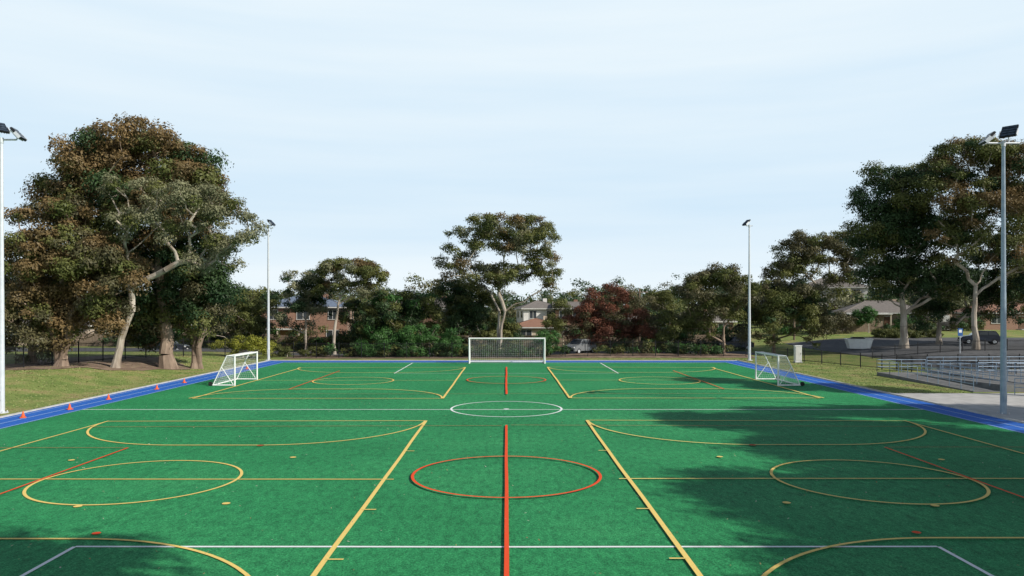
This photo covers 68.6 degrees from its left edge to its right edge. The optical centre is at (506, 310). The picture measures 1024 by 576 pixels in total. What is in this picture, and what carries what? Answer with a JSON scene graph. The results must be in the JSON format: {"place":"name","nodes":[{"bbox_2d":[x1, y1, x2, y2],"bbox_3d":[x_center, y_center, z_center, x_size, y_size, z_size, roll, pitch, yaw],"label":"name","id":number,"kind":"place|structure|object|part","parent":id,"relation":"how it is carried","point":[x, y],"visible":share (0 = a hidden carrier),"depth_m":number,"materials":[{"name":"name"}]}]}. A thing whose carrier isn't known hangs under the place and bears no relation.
{"place":"outdoors","nodes":[
{"label":"outdoors","id":0,"kind":"place"},
{"bbox_2d":[5,348,761,354],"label":"street","id":1,"kind":"structure","parent":0,"point":[229,350],"depth_m":90.21,"materials":[{"name":"grey asphalt"}]},
{"bbox_2d":[154,342,189,349],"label":"parked car","id":2,"kind":"object","parent":1,"relation":"on","point":[176,344],"visible":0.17,"depth_m":90.27,"materials":[{"name":"grey metal"}]},
{"bbox_2d":[0,362,1023,575],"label":"artificial turf field","id":3,"kind":"structure","parent":0,"point":[303,491],"depth_m":23.02,"materials":[{"name":"green plastic"}]},
{"bbox_2d":[208,351,257,385],"bbox_3d":[-19.465,4.126,53.700,1.850,2.107,4.720,0,0,0],"label":"portable goal","id":4,"kind":"object","parent":3,"relation":"on","point":[235,378],"visible":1,"depth_m":53.20,"materials":[{"name":"white paint"}]},
{"bbox_2d":[468,338,544,363],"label":"football goal","id":5,"kind":"object","parent":3,"relation":"on","point":[469,357],"visible":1,"depth_m":73.98,"materials":[{"name":"white paint"}]},
{"bbox_2d":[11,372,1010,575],"bbox_3d":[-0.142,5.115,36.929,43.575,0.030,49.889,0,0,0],"label":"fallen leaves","id":6,"kind":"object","parent":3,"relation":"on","point":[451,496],"visible":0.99,"depth_m":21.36,"materials":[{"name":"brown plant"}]},
{"bbox_2d":[0,363,1023,575],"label":"line markings","id":7,"kind":"object","parent":3,"relation":"on","point":[506,546],"visible":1,"depth_m":22.98,"materials":[{"name":"paint"}]},
{"bbox_2d":[755,351,804,385],"bbox_3d":[19.465,4.126,53.700,1.850,2.107,4.720,0,0,0],"label":"portable goal","id":8,"kind":"object","parent":3,"relation":"on","point":[777,377],"visible":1,"depth_m":53.14,"materials":[{"name":"white paint"}]},
{"bbox_2d":[0,308,1023,433],"bbox_3d":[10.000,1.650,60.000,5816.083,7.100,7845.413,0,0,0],"label":"ground","id":9,"kind":"structure","parent":0,"point":[759,346],"depth_m":59.94,"materials":[{"name":"green plant"}]},
{"bbox_2d":[0,123,26,413],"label":"floodlight pole","id":10,"kind":"object","parent":9,"relation":"on","point":[16,133],"visible":1,"depth_m":37.93,"materials":[{"name":"metal"}]},
{"bbox_2d":[4,235,90,363],"bbox_3d":[-38.704,-0.846,61.630,10.888,10.690,8.719,0,0,0],"label":"eucalyptus tree","id":11,"kind":"object","parent":9,"relation":"on","point":[10,338],"visible":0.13,"depth_m":60.32,"materials":[{"name":"green plant"}]},
{"bbox_2d":[14,327,111,345],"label":"walls","id":12,"kind":"structure","parent":9,"relation":"on","point":[91,330],"depth_m":100.50,"materials":[{"name":"beige brick"}]},
{"bbox_2d":[5,355,190,370],"bbox_3d":[-35.010,4.670,62.424,13.086,0.801,16.484,0,0,23],"label":"garden bed","id":13,"kind":"object","parent":9,"relation":"on","point":[139,363],"visible":0.69,"depth_m":61.67,"materials":[{"name":"brown soil"}]},
{"bbox_2d":[4,192,154,365],"bbox_3d":[-32.695,-2.273,58.013,12.726,13.840,8.664,0,0,0],"label":"eucalyptus tree","id":14,"kind":"object","parent":13,"relation":"on","point":[99,256],"visible":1,"depth_m":56.20,"materials":[{"name":"green plant"}]},
{"bbox_2d":[14,111,247,369],"bbox_3d":[-31.415,-5.511,63.206,17.950,21.374,12.200,0,0,0],"label":"eucalyptus tree","id":15,"kind":"object","parent":13,"relation":"in","point":[89,157],"visible":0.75,"depth_m":60.67,"materials":[{"name":"green plant"}]},
{"bbox_2d":[95,172,274,367],"bbox_3d":[-24.802,-2.909,57.101,13.926,15.390,7.361,0,0,0],"label":"eucalyptus tree","id":16,"kind":"object","parent":13,"relation":"in","point":[221,244],"visible":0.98,"depth_m":56.99,"materials":[{"name":"green plant"}]},
{"bbox_2d":[88,230,251,368],"bbox_3d":[-29.262,-0.925,65.123,13.514,12.537,9.298,0,0,-24],"label":"eucalyptus tree","id":17,"kind":"object","parent":9,"relation":"on","point":[190,293],"visible":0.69,"depth_m":63.42,"materials":[{"name":"green plant"}]},
{"bbox_2d":[73,333,349,349],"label":"timber paling fence","id":18,"kind":"object","parent":9,"relation":"on","point":[94,338],"visible":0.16,"depth_m":98.99,"materials":[{"name":"brown wood"}]},
{"bbox_2d":[209,288,266,347],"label":"gum tree","id":19,"kind":"object","parent":9,"relation":"on","point":[248,324],"visible":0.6,"depth_m":91.63,"materials":[{"name":"green plant"}]},
{"bbox_2d":[208,334,276,357],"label":"wattle bush","id":20,"kind":"object","parent":9,"relation":"on","point":[260,343],"visible":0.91,"depth_m":79.40,"materials":[{"name":"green plant"}]},
{"bbox_2d":[236,289,287,336],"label":"gum tree","id":21,"kind":"object","parent":9,"relation":"on","point":[272,302],"visible":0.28,"depth_m":94.55,"materials":[{"name":"green plant"}]},
{"bbox_2d":[265,219,275,360],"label":"floodlight pole","id":22,"kind":"object","parent":9,"relation":"on","point":[271,222],"visible":0.91,"depth_m":77.51,"materials":[{"name":"metal"}]},
{"bbox_2d":[270,344,326,356],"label":"garden shrub","id":23,"kind":"object","parent":9,"relation":"on","point":[288,352],"visible":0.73,"depth_m":83.53,"materials":[{"name":"green plant"}]},
{"bbox_2d":[266,268,338,351],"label":"gum tree","id":24,"kind":"object","parent":9,"relation":"on","point":[306,300],"visible":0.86,"depth_m":90.01,"materials":[{"name":"green plant"}]},
{"bbox_2d":[262,308,353,340],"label":"walls","id":25,"kind":"structure","parent":9,"relation":"on","point":[323,320],"depth_m":103.74,"materials":[{"name":"orange brick"}]},
{"bbox_2d":[266,310,337,336],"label":"window frames","id":26,"kind":"structure","parent":25,"relation":"attached to","point":[304,319],"depth_m":103.40,"materials":[{"name":"paint"}]},
{"bbox_2d":[273,294,342,306],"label":"roof","id":27,"kind":"structure","parent":25,"relation":"on","point":[331,303],"depth_m":105.21,"materials":[{"name":"tile"}]},
{"bbox_2d":[270,310,349,336],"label":"windows","id":28,"kind":"structure","parent":25,"relation":"attached to","point":[304,314],"depth_m":103.52,"materials":[{"name":"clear glass"}]},
{"bbox_2d":[305,256,391,353],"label":"umbrella gum tree","id":29,"kind":"object","parent":9,"relation":"on","point":[365,270],"visible":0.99,"depth_m":87.33,"materials":[{"name":"green plant"}]},
{"bbox_2d":[335,297,376,342],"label":"gum tree","id":30,"kind":"object","parent":9,"relation":"on","point":[356,305],"visible":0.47,"depth_m":91.90,"materials":[{"name":"green plant"}]},
{"bbox_2d":[5,338,745,367],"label":"black steel fence","id":31,"kind":"object","parent":9,"relation":"on","point":[21,355],"visible":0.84,"depth_m":81.49,"materials":[{"name":"black metal"}]},
{"bbox_2d":[347,287,449,346],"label":"gum tree","id":32,"kind":"object","parent":9,"relation":"on","point":[408,309],"visible":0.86,"depth_m":89.37,"materials":[{"name":"green plant"}]},
{"bbox_2d":[430,277,493,346],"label":"gum tree","id":33,"kind":"object","parent":9,"relation":"on","point":[458,299],"visible":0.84,"depth_m":93.94,"materials":[{"name":"green plant"}]},
{"bbox_2d":[462,287,524,345],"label":"gum tree","id":34,"kind":"object","parent":9,"relation":"on","point":[510,324],"visible":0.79,"depth_m":94.38,"materials":[{"name":"green plant"}]},
{"bbox_2d":[431,211,563,349],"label":"eucalyptus tree","id":35,"kind":"object","parent":9,"relation":"on","point":[520,237],"visible":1,"depth_m":87.19,"materials":[{"name":"green plant"}]},
{"bbox_2d":[4,267,999,330],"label":"distant trees","id":36,"kind":"object","parent":9,"relation":"on","point":[571,296],"visible":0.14,"depth_m":162.16,"materials":[{"name":"green plant"}]},
{"bbox_2d":[0,360,1023,422],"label":"concrete kerb","id":37,"kind":"structure","parent":9,"relation":"on","point":[992,415],"depth_m":55.06,"materials":[{"name":"concrete"}]},
{"bbox_2d":[287,353,754,357],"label":"garden bed","id":38,"kind":"object","parent":9,"relation":"on","point":[649,355],"visible":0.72,"depth_m":82.10,"materials":[{"name":"brown soil"}]},
{"bbox_2d":[348,322,464,357],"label":"green shrub","id":39,"kind":"object","parent":38,"relation":"on","point":[407,335],"visible":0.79,"depth_m":83.41,"materials":[{"name":"green plant"}]},
{"bbox_2d":[504,329,561,356],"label":"green shrub","id":40,"kind":"object","parent":38,"relation":"on","point":[548,337],"visible":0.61,"depth_m":84.26,"materials":[{"name":"green plant"}]},
{"bbox_2d":[669,261,761,353],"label":"umbrella gum tree","id":41,"kind":"object","parent":38,"relation":"on","point":[732,280],"visible":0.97,"depth_m":83.13,"materials":[{"name":"green plant"}]},
{"bbox_2d":[514,298,554,322],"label":"townhouse","id":42,"kind":"structure","parent":9,"relation":"on","point":[538,309],"depth_m":129.14,"materials":[{"name":"white paint"}]},
{"bbox_2d":[517,311,554,317],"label":"windows","id":43,"kind":"structure","parent":42,"relation":"in","point":[532,313],"depth_m":128.84,"materials":[{"name":"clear glass"}]},
{"bbox_2d":[518,316,563,345],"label":"bungalow","id":44,"kind":"object","parent":9,"relation":"on","point":[530,327],"visible":0.19,"depth_m":110.57,"materials":[{"name":"tile"}]},
{"bbox_2d":[521,330,531,335],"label":"windows","id":45,"kind":"structure","parent":44,"relation":"in","point":[526,332],"depth_m":110.34,"materials":[{"name":"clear glass"}]},
{"bbox_2d":[98,311,985,356],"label":"boundary shrubbery","id":46,"kind":"object","parent":9,"relation":"on","point":[341,338],"visible":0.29,"depth_m":96.70,"materials":[{"name":"green plant"}]},
{"bbox_2d":[541,297,572,344],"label":"gum tree","id":47,"kind":"object","parent":9,"relation":"on","point":[550,322],"visible":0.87,"depth_m":103.42,"materials":[{"name":"green plant"}]},
{"bbox_2d":[552,300,582,335],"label":"brick townhouse","id":48,"kind":"structure","parent":9,"relation":"on","point":[573,304],"depth_m":126.16,"materials":[{"name":"grey tile"}]},
{"bbox_2d":[420,334,734,347],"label":"timber paling fence","id":49,"kind":"object","parent":9,"relation":"on","point":[528,341],"visible":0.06,"depth_m":104.49,"materials":[{"name":"brown wood"}]},
{"bbox_2d":[565,339,596,353],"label":"parked car","id":50,"kind":"object","parent":9,"relation":"on","point":[577,346],"visible":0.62,"depth_m":86.19,"materials":[{"name":"silver metal"}]},
{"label":"windows","id":51,"kind":"part","parent":50,"relation":"part of","materials":[{"name":"black glass"}]},
{"bbox_2d":[560,281,668,352],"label":"purple leaf tree","id":52,"kind":"object","parent":9,"relation":"on","point":[588,316],"visible":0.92,"depth_m":87.68,"materials":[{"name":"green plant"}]},
{"bbox_2d":[635,288,647,348],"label":"utility pole","id":53,"kind":"object","parent":9,"relation":"on","point":[639,338],"visible":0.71,"depth_m":95.92,"materials":[{"name":"white paint"}]},
{"bbox_2d":[645,287,698,352],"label":"gum tree","id":54,"kind":"object","parent":9,"relation":"on","point":[668,312],"visible":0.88,"depth_m":86.10,"materials":[{"name":"green plant"}]},
{"bbox_2d":[669,322,732,333],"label":"walls","id":55,"kind":"structure","parent":9,"relation":"on","point":[730,323],"depth_m":128.31,"materials":[{"name":"orange brick"}]},
{"bbox_2d":[719,337,753,349],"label":"parked car","id":56,"kind":"object","parent":9,"relation":"on","point":[734,339],"visible":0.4,"depth_m":96.19,"materials":[{"name":"black metal"}]},
{"bbox_2d":[742,219,752,360],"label":"floodlight pole","id":57,"kind":"object","parent":9,"relation":"on","point":[746,222],"visible":1,"depth_m":77.51,"materials":[{"name":"metal"}]},
{"bbox_2d":[729,277,840,353],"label":"gum tree","id":58,"kind":"object","parent":9,"relation":"on","point":[806,299],"visible":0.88,"depth_m":84.61,"materials":[{"name":"green plant"}]},
{"bbox_2d":[793,345,802,362],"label":"utility cabinet","id":59,"kind":"object","parent":9,"relation":"on","point":[797,353],"visible":1,"depth_m":74.26,"materials":[{"name":"metal"}]},
{"bbox_2d":[758,229,869,289],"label":"eucalyptus tree","id":60,"kind":"object","parent":9,"relation":"on","point":[807,254],"visible":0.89,"depth_m":130.72,"materials":[{"name":"green plant"}]},
{"bbox_2d":[811,309,858,333],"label":"garden shrub","id":61,"kind":"object","parent":9,"relation":"on","point":[842,322],"visible":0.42,"depth_m":110.76,"materials":[{"name":"green plant"}]},
{"bbox_2d":[819,288,867,309],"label":"walls","id":62,"kind":"structure","parent":9,"relation":"on","point":[862,290],"depth_m":141.26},
{"bbox_2d":[809,278,870,286],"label":"roof","id":63,"kind":"structure","parent":62,"relation":"on","point":[821,283],"depth_m":142.01,"materials":[{"name":"grey tile"}]},
{"bbox_2d":[821,287,868,287],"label":"gutters","id":64,"kind":"object","parent":63,"relation":"attached to","point":[849,287],"visible":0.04,"depth_m":140.41,"materials":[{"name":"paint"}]},
{"bbox_2d":[837,321,874,331],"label":"timber paling fence","id":65,"kind":"object","parent":9,"relation":"on","point":[858,328],"visible":0.23,"depth_m":113.99,"materials":[{"name":"brown wood"}]},
{"bbox_2d":[849,305,877,332],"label":"garden shrub","id":66,"kind":"object","parent":9,"relation":"on","point":[867,314],"visible":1,"depth_m":111.16,"materials":[{"name":"green plant"}]},
{"bbox_2d":[831,299,953,329],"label":"bungalow","id":67,"kind":"object","parent":9,"relation":"on","point":[888,311],"visible":0.17,"depth_m":118.67,"materials":[{"name":"beige brick"}]},
{"bbox_2d":[883,316,889,328],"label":"door","id":68,"kind":"structure","parent":67,"relation":"in","point":[886,318],"depth_m":117.77,"materials":[{"name":"paint"}]},
{"bbox_2d":[772,346,1016,373],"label":"black steel fence","id":69,"kind":"object","parent":9,"relation":"on","point":[865,360],"visible":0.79,"depth_m":67.88,"materials":[{"name":"black metal"}]},
{"bbox_2d":[785,338,1023,368],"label":"car park","id":70,"kind":"structure","parent":9,"relation":"on","point":[834,345],"depth_m":85.97,"materials":[{"name":"grey asphalt"}]},
{"bbox_2d":[844,337,873,348],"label":"skip bin","id":71,"kind":"object","parent":70,"relation":"on","point":[857,343],"visible":1,"depth_m":89.34,"materials":[{"name":"grey metal"}]},
{"bbox_2d":[958,328,962,335],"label":"parking sign","id":72,"kind":"object","parent":70,"relation":"on","point":[960,331],"visible":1,"depth_m":76.94,"materials":[{"name":"metal"}]},
{"bbox_2d":[957,330,999,343],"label":"parked car","id":73,"kind":"object","parent":70,"relation":"on","point":[985,335],"visible":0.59,"depth_m":91.18,"materials":[{"name":"black metal"}]},
{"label":"windows","id":74,"kind":"part","parent":73,"relation":"part of","materials":[{"name":"black glass"}]},
{"bbox_2d":[870,327,943,337],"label":"garden hedge","id":75,"kind":"object","parent":9,"relation":"on","point":[881,332],"visible":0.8,"depth_m":103.42,"materials":[{"name":"green plant"}]},
{"bbox_2d":[838,154,990,348],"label":"eucalyptus tree","id":76,"kind":"object","parent":9,"relation":"on","point":[897,224],"visible":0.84,"depth_m":84.79,"materials":[{"name":"green plant"}]},
{"bbox_2d":[872,339,1023,357],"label":"black steel fence","id":77,"kind":"object","parent":9,"relation":"on","point":[984,345],"visible":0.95,"depth_m":78.55,"materials":[{"name":"black metal"}]},
{"bbox_2d":[877,357,1023,394],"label":"bleachers","id":78,"kind":"structure","parent":9,"relation":"on","point":[981,380],"depth_m":53.48,"materials":[{"name":"metal"}]},
{"bbox_2d":[895,393,1023,420],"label":"concrete apron","id":79,"kind":"object","parent":9,"relation":"on","point":[988,403],"visible":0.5,"depth_m":42.37,"materials":[{"name":"grey concrete"}]},
{"bbox_2d":[979,124,1019,413],"bbox_3d":[24.585,-2.013,37.383,1.930,14.426,0.918,0,0,0],"label":"floodlight pole","id":80,"kind":"object","parent":79,"relation":"on","point":[1008,132],"visible":0.98,"depth_m":37.32,"materials":[{"name":"metal"}]},
{"bbox_2d":[896,354,1023,370],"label":"fence","id":81,"kind":"object","parent":9,"relation":"on","point":[988,356],"visible":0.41,"depth_m":64.49,"materials":[{"name":"metal"}]},
{"bbox_2d":[905,133,1023,349],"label":"eucalyptus tree","id":82,"kind":"object","parent":9,"relation":"on","point":[962,202],"visible":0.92,"depth_m":78.71,"materials":[{"name":"green plant"}]},
{"bbox_2d":[906,233,1023,343],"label":"gum tree","id":83,"kind":"object","parent":9,"relation":"on","point":[939,311],"visible":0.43,"depth_m":91.52,"materials":[{"name":"green plant"}]},
{"bbox_2d":[952,312,1023,329],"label":"walls","id":84,"kind":"structure","parent":9,"relation":"on","point":[1009,323],"depth_m":119.50,"materials":[{"name":"orange brick"}]},
{"bbox_2d":[956,316,999,322],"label":"windows","id":85,"kind":"structure","parent":84,"relation":"attached to","point":[997,320],"depth_m":119.46,"materials":[{"name":"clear glass"}]},
{"bbox_2d":[954,301,1023,311],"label":"roof","id":86,"kind":"structure","parent":84,"relation":"on","point":[961,310],"depth_m":121.72,"materials":[{"name":"tile"}]},
{"bbox_2d":[1017,316,1023,329],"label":"door","id":87,"kind":"structure","parent":84,"relation":"attached to","point":[1021,327],"depth_m":119.45,"materials":[{"name":"paint"}]},
{"bbox_2d":[993,173,1023,302],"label":"gum tree","id":88,"kind":"object","parent":9,"relation":"on","point":[1020,279],"visible":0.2,"depth_m":86.89,"materials":[{"name":"green plant"}]},
{"bbox_2d":[0,361,1023,432],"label":"running track","id":89,"kind":"structure","parent":0,"point":[10,421],"depth_m":44.09,"materials":[{"name":"blue rubber"}]},
{"bbox_2d":[0,0,1023,306],"label":"sky","id":90,"kind":"structure","parent":0,"point":[648,132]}
]}

